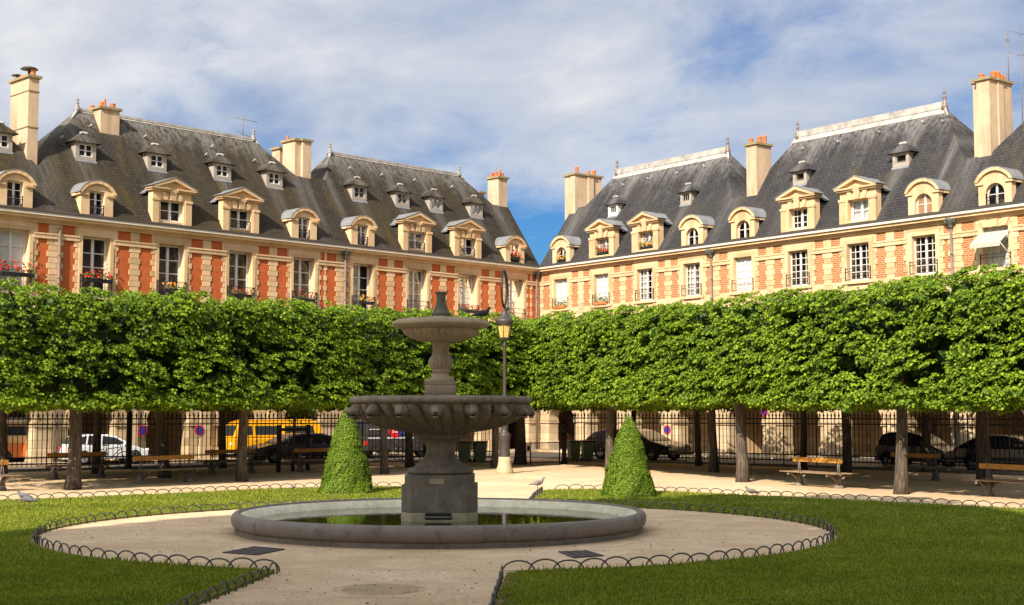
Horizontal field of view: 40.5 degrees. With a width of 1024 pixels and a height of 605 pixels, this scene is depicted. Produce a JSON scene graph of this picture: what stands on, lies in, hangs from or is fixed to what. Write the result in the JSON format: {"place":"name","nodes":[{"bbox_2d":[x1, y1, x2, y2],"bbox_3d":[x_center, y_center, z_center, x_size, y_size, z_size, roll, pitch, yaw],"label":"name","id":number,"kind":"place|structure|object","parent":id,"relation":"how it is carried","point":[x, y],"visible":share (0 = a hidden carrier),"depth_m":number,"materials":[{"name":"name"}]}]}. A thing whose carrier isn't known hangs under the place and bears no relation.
{"place":"outdoors","nodes":[
{"label":"outdoors","id":0,"kind":"place"},
{"bbox_2d":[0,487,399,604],"bbox_3d":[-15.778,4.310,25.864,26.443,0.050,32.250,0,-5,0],"label":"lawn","id":1,"kind":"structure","parent":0,"point":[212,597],"depth_m":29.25,"materials":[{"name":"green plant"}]},
{"bbox_2d":[28,507,278,569],"bbox_3d":[-5.772,4.364,26.927,6.430,0.001,14.794,0,-5,0],"label":"soil strip","id":2,"kind":"object","parent":1,"relation":"on","point":[32,535],"visible":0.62,"depth_m":25.11,"materials":[{"name":"brown soil"}]},
{"bbox_2d":[317,408,374,493],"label":"clipped yew","id":3,"kind":"object","parent":1,"relation":"on","point":[346,468],"visible":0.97,"depth_m":38.47,"materials":[{"name":"green plant"}]},
{"bbox_2d":[8,455,513,472],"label":"road","id":4,"kind":"structure","parent":0,"point":[196,463],"depth_m":60.86,"materials":[{"name":"grey asphalt"}]},
{"bbox_2d":[7,420,68,461],"bbox_3d":[-21.333,6.111,61.285,4.440,2.060,2.020,3,-6,-34],"label":"camper van","id":5,"kind":"object","parent":4,"relation":"on","point":[13,427],"visible":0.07,"depth_m":60.21,"materials":[{"name":"orange paint"}]},
{"bbox_2d":[58,434,148,463],"bbox_3d":[-17.943,6.457,61.034,3.632,1.330,1.824,3,-6,-34],"label":"hatchback car","id":6,"kind":"object","parent":4,"relation":"on","point":[113,451],"visible":0.32,"depth_m":60.47,"materials":[{"name":"white paint"}]},
{"bbox_2d":[226,419,321,458],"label":"yellow van","id":7,"kind":"object","parent":4,"relation":"on","point":[262,437],"visible":0.11,"depth_m":66.64,"materials":[{"name":"paint"}]},
{"bbox_2d":[247,433,329,462],"bbox_3d":[-9.908,6.670,63.766,4.940,1.340,2.050,3,-6,-34],"label":"saloon car","id":8,"kind":"object","parent":4,"relation":"on","point":[268,446],"visible":0.4,"depth_m":62.95,"materials":[{"name":"blue paint"}]},
{"bbox_2d":[353,420,422,455],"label":"delivery van","id":9,"kind":"object","parent":4,"relation":"on","point":[369,437],"visible":0.23,"depth_m":69.24,"materials":[{"name":"paint"}]},
{"bbox_2d":[9,448,536,463],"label":"pavement","id":10,"kind":"structure","parent":0,"point":[23,462],"depth_m":62.31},
{"bbox_2d":[0,458,1023,604],"bbox_3d":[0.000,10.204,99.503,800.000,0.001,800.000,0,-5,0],"label":"ground","id":11,"kind":"structure","parent":0,"point":[689,531],"depth_m":26.38,"materials":[{"name":"beige gravel"}]},
{"bbox_2d":[0,459,22,490],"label":"park bench","id":12,"kind":"object","parent":11,"relation":"on","point":[3,462],"visible":0.98,"depth_m":40.29,"materials":[{"name":"brown wood"}]},
{"bbox_2d":[0,66,60,461],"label":"brick house","id":13,"kind":"structure","parent":11,"relation":"on","point":[28,222],"depth_m":60.73,"materials":[{"name":"stone"}]},
{"bbox_2d":[0,229,31,292],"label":"window","id":14,"kind":"structure","parent":13,"relation":"in","point":[12,242],"depth_m":60.12,"materials":[{"name":"white glass"}]},
{"bbox_2d":[0,252,35,277],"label":"flower box","id":15,"kind":"object","parent":13,"relation":"attached to","point":[20,274],"visible":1,"depth_m":59.62,"materials":[{"name":"black metal"}]},
{"bbox_2d":[38,451,118,478],"bbox_3d":[-15.100,5.663,48.302,0.979,0.930,2.640,-4,-6,41],"label":"park bench","id":16,"kind":"object","parent":11,"relation":"on","point":[54,470],"visible":0.98,"depth_m":47.98,"materials":[{"name":"brown wood"}]},
{"bbox_2d":[0,308,170,478],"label":"lime tree","id":17,"kind":"object","parent":11,"relation":"on","point":[3,435],"depth_m":47.65,"materials":[{"name":"green plant"}]},
{"bbox_2d":[0,278,211,489],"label":"lime tree","id":18,"kind":"object","parent":11,"relation":"on","point":[66,326],"visible":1,"depth_m":40.78,"materials":[{"name":"green plant"}]},
{"bbox_2d":[1,335,234,473],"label":"lime tree","id":19,"kind":"object","parent":11,"relation":"on","point":[97,432],"depth_m":51.41,"materials":[{"name":"green plant"}]},
{"bbox_2d":[124,410,132,468],"bbox_3d":[-15.620,5.353,56.520,0.344,2.920,0.339,0,-5,0],"label":"fence post","id":20,"kind":"object","parent":11,"relation":"on","point":[127,465],"visible":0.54,"depth_m":56.42,"materials":[{"name":"black metal"}]},
{"bbox_2d":[122,454,207,483],"bbox_3d":[-11.200,5.384,44.813,0.979,0.930,2.640,-4,-6,41],"label":"park bench","id":21,"kind":"object","parent":11,"relation":"on","point":[141,475],"visible":0.99,"depth_m":44.64,"materials":[{"name":"brown wood"}]},
{"bbox_2d":[12,306,345,477],"bbox_3d":[-12.037,3.223,48.532,8.702,5.989,9.838,-4,-6,44],"label":"lime tree","id":22,"kind":"object","parent":11,"relation":"on","point":[162,442],"visible":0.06,"depth_m":48.01,"materials":[{"name":"green plant"}]},
{"bbox_2d":[16,97,345,461],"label":"brick house","id":23,"kind":"structure","parent":11,"relation":"on","point":[143,205],"depth_m":67.13,"materials":[{"name":"brick"}]},
{"bbox_2d":[68,412,93,433],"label":"door","id":24,"kind":"structure","parent":23,"relation":"in","point":[92,413],"depth_m":65.69,"materials":[{"name":"brown wood"}]},
{"bbox_2d":[79,237,112,297],"bbox_3d":[-18.895,-1.587,62.688,0.484,2.732,1.602,-4,-6,44],"label":"window","id":25,"kind":"structure","parent":23,"relation":"in","point":[91,253],"depth_m":62.85,"materials":[{"name":"white paint"}]},
{"bbox_2d":[83,264,112,283],"bbox_3d":[-18.569,-1.335,62.440,1.527,0.897,0.509,5,-6,-45],"label":"flower box","id":26,"kind":"object","parent":23,"relation":"attached to","point":[95,280],"visible":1,"depth_m":62.36,"materials":[{"name":"black metal"}]},
{"bbox_2d":[156,244,186,300],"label":"window","id":27,"kind":"structure","parent":23,"relation":"in","point":[167,260],"depth_m":65.65,"materials":[{"name":"white paint"}]},
{"bbox_2d":[227,251,254,303],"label":"window","id":28,"kind":"structure","parent":23,"relation":"in","point":[236,266],"depth_m":68.45,"materials":[{"name":"glass"}]},
{"bbox_2d":[231,287,252,297],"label":"flower box","id":29,"kind":"object","parent":23,"relation":"attached to","point":[243,295],"visible":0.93,"depth_m":67.88,"materials":[{"name":"black metal"}]},
{"bbox_2d":[291,258,316,307],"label":"window","id":30,"kind":"structure","parent":23,"relation":"in","point":[299,272],"depth_m":71.28,"materials":[{"name":"grey glass"}]},
{"bbox_2d":[34,498,366,571],"bbox_3d":[-5.758,4.318,26.917,6.151,0.207,14.522,0,-5,0],"label":"hoop edging","id":31,"kind":"object","parent":11,"relation":"on","point":[37,534],"visible":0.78,"depth_m":23.85,"materials":[{"name":"grey paint"}]},
{"bbox_2d":[0,482,400,498],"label":"hoop edging","id":32,"kind":"object","parent":11,"relation":"on","point":[174,488],"visible":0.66,"depth_m":38.40,"materials":[{"name":"grey paint"}]},
{"bbox_2d":[60,335,350,467],"bbox_3d":[-11.890,3.890,57.102,8.674,6.003,11.184,-4,-6,44],"label":"lime tree","id":33,"kind":"object","parent":11,"relation":"on","point":[222,437],"visible":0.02,"depth_m":56.82,"materials":[{"name":"green plant"}]},
{"bbox_2d":[167,562,277,604],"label":"hoop edging","id":34,"kind":"object","parent":11,"relation":"on","point":[218,589],"visible":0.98,"depth_m":17.22,"materials":[{"name":"grey paint"}]},
{"bbox_2d":[198,448,267,473],"bbox_3d":[-10.550,5.974,52.190,0.979,0.930,2.640,-4,-6,41],"label":"park bench","id":35,"kind":"object","parent":11,"relation":"on","point":[211,465],"visible":0.91,"depth_m":51.77,"materials":[{"name":"brown wood"}]},
{"bbox_2d":[112,286,364,481],"bbox_3d":[-9.423,2.918,46.703,4.961,6.285,8.251,-4,-6,38],"label":"lime tree","id":36,"kind":"object","parent":11,"relation":"on","point":[223,382],"visible":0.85,"depth_m":45.64,"materials":[{"name":"green plant"}]},
{"bbox_2d":[7,411,491,470],"bbox_3d":[-11.236,5.873,59.584,22.419,2.370,2.653,3,-5,-29],"label":"spear fence","id":37,"kind":"object","parent":11,"relation":"on","point":[176,424],"visible":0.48,"depth_m":57.90,"materials":[{"name":"black metal"}]},
{"bbox_2d":[222,546,284,554],"bbox_3d":[-4.181,4.058,22.593,0.713,0.052,1.194,-2,-5,18],"label":"drain grate","id":38,"kind":"object","parent":11,"relation":"on","point":[255,550],"visible":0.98,"depth_m":22.50,"materials":[{"name":"black metal"}]},
{"bbox_2d":[8,450,538,466],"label":"kerb","id":39,"kind":"structure","parent":11,"relation":"on","point":[511,451],"depth_m":63.97,"materials":[{"name":"stone"}]},
{"bbox_2d":[276,425,309,471],"bbox_3d":[-8.488,5.679,53.898,0.120,1.850,2.294,-2,-5,22],"label":"tree frame","id":40,"kind":"object","parent":11,"relation":"on","point":[278,451],"visible":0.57,"depth_m":53.13,"materials":[{"name":"black metal"}]},
{"bbox_2d":[264,408,322,470],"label":"young tree","id":41,"kind":"object","parent":11,"relation":"on","point":[293,412],"visible":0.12,"depth_m":53.88,"materials":[{"name":"green plant"}]},
{"bbox_2d":[284,448,328,471],"bbox_3d":[-7.550,6.126,54.084,0.979,0.930,2.640,-4,-6,41],"label":"park bench","id":42,"kind":"object","parent":11,"relation":"on","point":[299,464],"visible":0.57,"depth_m":53.43,"materials":[{"name":"brown wood"}]},
{"bbox_2d":[268,299,481,473],"bbox_3d":[-5.445,3.329,52.252,4.956,6.344,8.606,-3,-6,36],"label":"lime tree","id":43,"kind":"object","parent":11,"relation":"on","point":[377,348],"visible":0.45,"depth_m":50.61,"materials":[{"name":"green plant"}]},
{"bbox_2d":[323,582,440,597],"bbox_3d":[-1.626,3.666,17.674,1.360,0.030,1.600,0,-5,0],"label":"manhole cover","id":44,"kind":"object","parent":11,"relation":"on","point":[382,589],"visible":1,"depth_m":17.56,"materials":[{"name":"stone"}]},
{"bbox_2d":[303,143,540,452],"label":"brick house","id":45,"kind":"structure","parent":11,"relation":"on","point":[413,236],"depth_m":78.74,"materials":[{"name":"stone"}]},
{"bbox_2d":[351,264,374,309],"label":"window","id":46,"kind":"structure","parent":45,"relation":"in","point":[356,268],"depth_m":74.03,"materials":[{"name":"glass"}]},
{"bbox_2d":[407,269,428,314],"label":"window","id":47,"kind":"structure","parent":45,"relation":"in","point":[409,306],"depth_m":76.80,"materials":[{"name":"white paint"}]},
{"bbox_2d":[458,274,478,317],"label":"window","id":48,"kind":"structure","parent":45,"relation":"in","point":[465,280],"depth_m":79.75,"materials":[{"name":"white glass"}]},
{"bbox_2d":[508,422,514,447],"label":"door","id":49,"kind":"structure","parent":45,"relation":"in","point":[511,427],"depth_m":84.23,"materials":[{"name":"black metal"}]},
{"bbox_2d":[506,279,524,318],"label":"window","id":50,"kind":"structure","parent":45,"relation":"in","point":[513,284],"depth_m":82.58,"materials":[{"name":"white glass"}]},
{"bbox_2d":[298,328,559,466],"bbox_3d":[-4.327,3.983,58.159,8.734,5.991,9.997,-4,-6,43],"label":"lime tree","id":51,"kind":"object","parent":11,"relation":"on","point":[409,457],"visible":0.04,"depth_m":57.64,"materials":[{"name":"green plant"}]},
{"bbox_2d":[324,334,539,457],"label":"lime tree","id":52,"kind":"object","parent":11,"relation":"on","point":[424,449],"visible":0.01,"depth_m":59.69,"materials":[{"name":"green plant"}]},
{"bbox_2d":[231,291,645,548],"bbox_3d":[-1.390,2.118,27.027,7.950,4.667,7.950,0,-5,0],"label":"fountain","id":53,"kind":"object","parent":11,"relation":"on","point":[440,418],"visible":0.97,"depth_m":26.00,"materials":[{"name":"stone"}]},
{"bbox_2d":[258,507,620,525],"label":"water","id":54,"kind":"structure","parent":53,"relation":"in","point":[392,516],"depth_m":27.45,"materials":[{"name":"green liquid"}]},
{"bbox_2d":[457,441,471,462],"bbox_3d":[-2.154,6.806,63.180,0.600,0.985,0.724,-1,-5,12],"label":"wheeled bin","id":55,"kind":"object","parent":11,"relation":"on","point":[464,451],"visible":0.91,"depth_m":62.91,"materials":[{"name":"green plastic"}]},
{"bbox_2d":[472,441,487,462],"bbox_3d":[-1.466,6.806,63.179,0.600,0.985,0.724,1,-5,-17],"label":"wheeled bin","id":56,"kind":"object","parent":11,"relation":"on","point":[479,449],"visible":1,"depth_m":62.92,"materials":[{"name":"green plastic"}]},
{"bbox_2d":[412,310,560,467],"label":"lime tree","id":57,"kind":"object","parent":11,"relation":"on","point":[487,389],"visible":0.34,"depth_m":56.97,"materials":[{"name":"green plant"}]},
{"bbox_2d":[488,565,503,604],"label":"hoop edging","id":58,"kind":"object","parent":11,"relation":"on","point":[498,585],"visible":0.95,"depth_m":16.95,"materials":[{"name":"grey paint"}]},
{"bbox_2d":[495,269,513,473],"bbox_3d":[-0.286,2.592,52.194,0.685,7.734,1.147,-3,-6,37],"label":"lamp post","id":59,"kind":"object","parent":11,"relation":"on","point":[504,321],"visible":0.97,"depth_m":52.05,"materials":[{"name":"metal"}]},
{"bbox_2d":[494,311,583,464],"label":"lime tree","id":60,"kind":"object","parent":11,"relation":"on","point":[520,441],"visible":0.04,"depth_m":61.03,"materials":[{"name":"green plant"}]},
{"bbox_2d":[560,417,567,463],"bbox_3d":[2.316,6.154,61.531,0.344,2.120,0.339,0,-5,0],"label":"fence post","id":61,"kind":"object","parent":11,"relation":"on","point":[564,424],"visible":0.97,"depth_m":61.44,"materials":[{"name":"black metal"}]},
{"bbox_2d":[525,442,559,464],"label":"garden gate","id":62,"kind":"structure","parent":61,"relation":"attached to","point":[529,447],"depth_m":60.80,"materials":[{"name":"black metal"}]},
{"bbox_2d":[566,440,581,460],"bbox_3d":[2.868,6.917,64.573,0.600,0.985,0.724,1,-5,-17],"label":"wheeled bin","id":63,"kind":"object","parent":11,"relation":"on","point":[573,448],"visible":0.91,"depth_m":64.31,"materials":[{"name":"green plastic"}]},
{"bbox_2d":[558,550,603,557],"bbox_3d":[1.083,4.013,22.034,0.554,0.052,1.010,1,-5,-16],"label":"drain grate","id":64,"kind":"object","parent":11,"relation":"on","point":[580,554],"visible":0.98,"depth_m":21.98,"materials":[{"name":"black metal"}]},
{"bbox_2d":[581,440,594,460],"bbox_3d":[3.536,6.946,64.932,0.600,0.985,0.724,1,-5,-11],"label":"wheeled bin","id":65,"kind":"object","parent":11,"relation":"on","point":[587,448],"visible":0.92,"depth_m":64.66,"materials":[{"name":"green plastic"}]},
{"bbox_2d":[534,341,686,444],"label":"lime tree","id":66,"kind":"object","parent":11,"relation":"on","point":[557,406],"visible":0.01,"depth_m":61.38,"materials":[{"name":"green plant"}]},
{"bbox_2d":[528,303,726,470],"bbox_3d":[4.788,3.436,54.482,4.972,6.494,10.213,2,-5,-24],"label":"lime tree","id":67,"kind":"object","parent":11,"relation":"on","point":[596,321],"visible":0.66,"depth_m":54.01,"materials":[{"name":"green plant"}]},
{"bbox_2d":[539,135,796,450],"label":"brick house","id":68,"kind":"structure","parent":11,"relation":"on","point":[678,209],"depth_m":78.53,"materials":[{"name":"stone"}]},
{"bbox_2d":[552,279,567,308],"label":"window","id":69,"kind":"structure","parent":68,"relation":"in","point":[562,297],"depth_m":82.42,"materials":[{"name":"white glass"}]},
{"bbox_2d":[558,410,573,447],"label":"door","id":70,"kind":"structure","parent":68,"relation":"in","point":[565,414],"depth_m":83.92,"materials":[{"name":"brown wood"}]},
{"bbox_2d":[592,274,609,304],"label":"window","id":71,"kind":"structure","parent":68,"relation":"in","point":[602,280],"depth_m":79.53,"materials":[{"name":"white glass"}]},
{"bbox_2d":[635,269,653,300],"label":"window","id":72,"kind":"structure","parent":68,"relation":"in","point":[644,294],"depth_m":76.77,"materials":[{"name":"white paint"}]},
{"bbox_2d":[681,263,701,296],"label":"window","id":73,"kind":"structure","parent":68,"relation":"in","point":[693,280],"depth_m":73.77,"materials":[{"name":"white glass"}]},
{"bbox_2d":[503,498,834,569],"bbox_3d":[2.950,4.307,26.775,6.207,0.207,14.517,0,-5,0],"label":"hoop edging","id":74,"kind":"object","parent":11,"relation":"on","point":[831,534],"visible":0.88,"depth_m":22.70,"materials":[{"name":"grey paint"}]},
{"bbox_2d":[581,406,766,465],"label":"lime tree","id":75,"kind":"object","parent":11,"relation":"on","point":[698,457],"depth_m":59.64,"materials":[{"name":"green plant"}]},
{"bbox_2d":[563,311,785,471],"bbox_3d":[7.665,3.606,53.268,8.752,5.948,9.902,2,-5,-24],"label":"lime tree","id":76,"kind":"object","parent":11,"relation":"on","point":[713,460],"visible":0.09,"depth_m":52.93,"materials":[{"name":"green plant"}]},
{"bbox_2d":[620,288,882,481],"bbox_3d":[8.086,2.929,46.455,4.971,6.223,10.118,2,-5,-24],"label":"lime tree","id":77,"kind":"object","parent":11,"relation":"on","point":[732,358],"visible":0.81,"depth_m":45.34,"materials":[{"name":"green plant"}]},
{"bbox_2d":[539,450,965,466],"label":"kerb","id":78,"kind":"structure","parent":11,"relation":"on","point":[759,458],"depth_m":67.24,"materials":[{"name":"stone"}]},
{"bbox_2d":[555,484,1023,507],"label":"hoop edging","id":79,"kind":"object","parent":11,"relation":"on","point":[824,493],"visible":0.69,"depth_m":35.88,"materials":[{"name":"grey paint"}]},
{"bbox_2d":[567,411,1023,473],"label":"spear fence","id":80,"kind":"object","parent":11,"relation":"on","point":[570,415],"visible":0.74,"depth_m":58.12,"materials":[{"name":"black metal"}]},
{"bbox_2d":[667,407,936,469],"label":"lime tree","id":81,"kind":"object","parent":11,"relation":"on","point":[803,450],"depth_m":54.86,"materials":[{"name":"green plant"}]},
{"bbox_2d":[780,456,859,487],"bbox_3d":[9.400,5.201,42.521,0.978,0.930,2.640,2,-5,-27],"label":"park bench","id":82,"kind":"object","parent":11,"relation":"on","point":[838,479],"visible":0.99,"depth_m":42.38,"materials":[{"name":"brown wood"}]},
{"bbox_2d":[709,89,994,457],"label":"brick house","id":83,"kind":"structure","parent":11,"relation":"on","point":[866,201],"depth_m":67.12,"materials":[{"name":"brick"}]},
{"bbox_2d":[731,257,753,291],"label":"window","id":84,"kind":"structure","parent":83,"relation":"in","point":[744,265],"depth_m":70.87,"materials":[{"name":"white glass"}]},
{"bbox_2d":[786,250,809,286],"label":"window","id":85,"kind":"structure","parent":83,"relation":"in","point":[801,277],"depth_m":67.90,"materials":[{"name":"white paint"}]},
{"bbox_2d":[845,243,870,280],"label":"window","id":86,"kind":"structure","parent":83,"relation":"in","point":[861,251],"depth_m":65.02,"materials":[{"name":"white paint"}]},
{"bbox_2d":[909,235,937,274],"bbox_3d":[18.501,-2.126,62.068,0.342,1.762,1.482,4,-6,-37],"label":"window","id":87,"kind":"structure","parent":83,"relation":"in","point":[926,237],"depth_m":62.15,"materials":[{"name":"white paint"}]},
{"bbox_2d":[916,416,935,435],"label":"door","id":88,"kind":"structure","parent":83,"relation":"in","point":[934,426],"depth_m":65.45,"materials":[{"name":"brown wood"}]},
{"bbox_2d":[696,385,1009,472],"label":"lime tree","id":89,"kind":"object","parent":11,"relation":"on","point":[846,465],"depth_m":51.80,"materials":[{"name":"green plant"}]},
{"bbox_2d":[758,269,1023,494],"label":"lime tree","id":90,"kind":"object","parent":11,"relation":"on","point":[900,331],"visible":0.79,"depth_m":38.12,"materials":[{"name":"green plant"}]},
{"bbox_2d":[798,303,1023,485],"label":"lime tree","id":91,"kind":"object","parent":11,"relation":"on","point":[982,438],"visible":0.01,"depth_m":43.23,"materials":[{"name":"green plant"}]},
{"bbox_2d":[878,452,954,480],"bbox_3d":[13.750,5.576,47.206,0.978,0.930,2.640,2,-5,-27],"label":"park bench","id":92,"kind":"object","parent":11,"relation":"on","point":[935,472],"visible":0.76,"depth_m":46.55,"materials":[{"name":"brown wood"}]},
{"bbox_2d":[827,408,1020,471],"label":"lime tree","id":93,"kind":"object","parent":11,"relation":"on","point":[926,437],"visible":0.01,"depth_m":53.01,"materials":[{"name":"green plant"}]},
{"bbox_2d":[947,263,1023,415],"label":"lime tree","id":94,"kind":"object","parent":11,"relation":"on","point":[1013,287],"visible":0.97,"depth_m":34.01,"materials":[{"name":"green plant"}]},
{"bbox_2d":[949,71,1023,443],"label":"brick house","id":95,"kind":"structure","parent":11,"relation":"on","point":[998,166],"depth_m":60.35,"materials":[{"name":"stone"}]},
{"bbox_2d":[970,230,1010,258],"bbox_3d":[20.299,-2.486,58.879,0.805,1.143,1.516,4,-6,-37],"label":"awning","id":96,"kind":"object","parent":95,"relation":"attached to","point":[988,239],"depth_m":58.78,"materials":[{"name":"fabric"}]},
{"bbox_2d":[980,226,1011,267],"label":"window","id":97,"kind":"structure","parent":95,"relation":"in","point":[998,255],"depth_m":59.21,"materials":[{"name":"grey glass"}]},
{"bbox_2d":[1010,24,1023,122],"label":"tv aerial","id":98,"kind":"object","parent":95,"relation":"attached to","point":[1020,54],"visible":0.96,"depth_m":62.64,"materials":[{"name":"metal"}]},
{"bbox_2d":[964,462,1023,496],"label":"park bench","id":99,"kind":"object","parent":11,"relation":"on","point":[988,486],"visible":0.98,"depth_m":37.50,"materials":[{"name":"brown wood"}]},
{"bbox_2d":[0,0,1023,264],"label":"sky","id":100,"kind":"structure","parent":0,"point":[533,91],"materials":[{"name":"blue"}]},
{"bbox_2d":[0,485,1023,604],"bbox_3d":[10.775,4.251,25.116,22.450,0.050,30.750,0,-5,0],"label":"lawn","id":101,"kind":"structure","parent":0,"point":[771,517],"depth_m":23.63,"materials":[{"name":"green plant"}]},
{"bbox_2d":[600,415,655,497],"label":"clipped yew","id":102,"kind":"object","parent":101,"relation":"on","point":[627,472],"visible":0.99,"depth_m":36.89,"materials":[{"name":"green plant"}]},
{"bbox_2d":[509,506,838,570],"bbox_3d":[3.051,4.353,26.783,6.351,0.001,14.802,0,-5,0],"label":"soil strip","id":103,"kind":"object","parent":101,"relation":"on","point":[714,560],"visible":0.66,"depth_m":23.57,"materials":[{"name":"brown soil"}]},
{"bbox_2d":[539,449,875,460],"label":"pavement","id":104,"kind":"structure","parent":0,"point":[853,458],"depth_m":67.99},
{"bbox_2d":[457,452,1023,475],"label":"road","id":105,"kind":"structure","parent":0,"point":[749,461],"depth_m":61.97,"materials":[{"name":"grey asphalt"}]},
{"bbox_2d":[586,429,692,460],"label":"estate car","id":106,"kind":"object","parent":105,"relation":"on","point":[649,443],"visible":0.45,"depth_m":66.06,"materials":[{"name":"black paint"}]},
{"bbox_2d":[875,431,954,466],"bbox_3d":[16.765,6.068,57.235,3.120,1.500,1.920,-4,-6,43],"label":"city car","id":107,"kind":"object","parent":105,"relation":"on","point":[892,448],"visible":0.37,"depth_m":56.74,"materials":[{"name":"black paint"}]},
{"bbox_2d":[953,435,1023,469],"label":"hatchback car","id":108,"kind":"object","parent":105,"relation":"on","point":[1006,454],"visible":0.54,"depth_m":53.20,"materials":[{"name":"black paint"}]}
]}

